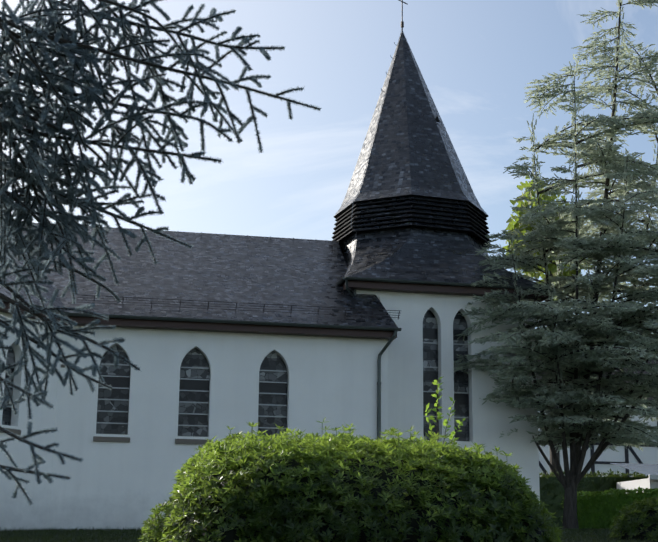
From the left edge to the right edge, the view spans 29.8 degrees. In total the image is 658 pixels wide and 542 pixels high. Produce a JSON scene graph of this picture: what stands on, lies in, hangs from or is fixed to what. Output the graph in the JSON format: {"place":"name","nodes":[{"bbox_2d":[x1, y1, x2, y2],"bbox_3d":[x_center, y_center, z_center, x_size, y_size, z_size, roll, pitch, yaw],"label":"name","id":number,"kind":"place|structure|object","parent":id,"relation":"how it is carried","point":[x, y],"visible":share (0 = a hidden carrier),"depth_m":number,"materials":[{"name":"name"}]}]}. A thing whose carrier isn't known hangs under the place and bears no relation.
{"place":"outdoors","nodes":[
{"label":"outdoors","id":0,"kind":"place"},
{"bbox_2d":[0,290,539,531],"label":"church walls","id":1,"kind":"structure","parent":0,"point":[134,438],"depth_m":36.30,"materials":[{"name":"white paint"}]},
{"bbox_2d":[0,31,545,327],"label":"church roofs","id":2,"kind":"structure","parent":1,"relation":"on","point":[418,213],"depth_m":40.24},
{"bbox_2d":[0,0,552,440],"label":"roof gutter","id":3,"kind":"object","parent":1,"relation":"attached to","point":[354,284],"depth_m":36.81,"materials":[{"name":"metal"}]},
{"bbox_2d":[0,526,657,541],"bbox_3d":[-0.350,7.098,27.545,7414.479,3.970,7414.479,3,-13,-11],"label":"ground","id":4,"kind":"structure","parent":0,"point":[57,536],"depth_m":30.20,"materials":[{"name":"green plant"}]},
{"bbox_2d":[0,0,321,504],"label":"cedar boughs","id":5,"kind":"object","parent":4,"relation":"on","point":[63,43],"visible":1,"depth_m":6.41,"materials":[{"name":"grey"}]},
{"bbox_2d":[138,497,184,541],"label":"bush","id":6,"kind":"object","parent":4,"relation":"on","point":[151,523],"visible":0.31,"depth_m":20.62,"materials":[{"name":"green plant"}]},
{"bbox_2d":[157,417,562,541],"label":"rhododendron bush","id":7,"kind":"object","parent":4,"relation":"on","point":[347,487],"visible":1,"depth_m":19.78,"materials":[{"name":"green plant"}]},
{"bbox_2d":[425,376,465,443],"bbox_3d":[2.256,2.828,23.873,0.851,1.543,0.461,3,-13,-11],"label":"sapling","id":8,"kind":"object","parent":4,"relation":"on","point":[435,382],"visible":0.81,"depth_m":23.87,"materials":[{"name":"green plant"}]},
{"bbox_2d":[502,173,591,475],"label":"autumn tree","id":9,"kind":"object","parent":4,"relation":"on","point":[552,268],"visible":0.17,"depth_m":60.35,"materials":[{"name":"green plant"}]},
{"bbox_2d":[453,0,657,528],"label":"cedar tree","id":10,"kind":"object","parent":4,"relation":"on","point":[609,336],"visible":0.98,"depth_m":39.13,"materials":[{"name":"green plant"}]},
{"bbox_2d":[539,468,648,528],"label":"thuja hedge","id":11,"kind":"object","parent":4,"relation":"on","point":[552,491],"visible":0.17,"depth_m":49.67,"materials":[{"name":"green plant"}]},
{"bbox_2d":[535,340,657,476],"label":"building","id":12,"kind":"structure","parent":4,"relation":"on","point":[631,454],"depth_m":71.03,"materials":[{"name":"white paint"}]},
{"bbox_2d":[561,486,657,528],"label":"bright hedge","id":13,"kind":"object","parent":4,"relation":"on","point":[598,510],"visible":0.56,"depth_m":39.47,"materials":[{"name":"green plant"}]},
{"bbox_2d":[609,496,657,540],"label":"bush","id":14,"kind":"object","parent":4,"relation":"on","point":[636,519],"visible":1,"depth_m":29.75,"materials":[{"name":"green plant"}]},
{"bbox_2d":[611,463,657,491],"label":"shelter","id":15,"kind":"object","parent":4,"relation":"on","point":[651,472],"visible":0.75,"depth_m":48.20,"materials":[{"name":"grey"}]},
{"bbox_2d":[0,0,657,328],"label":"sky","id":16,"kind":"structure","parent":0,"point":[476,60],"materials":[{"name":"blue"}]}
]}

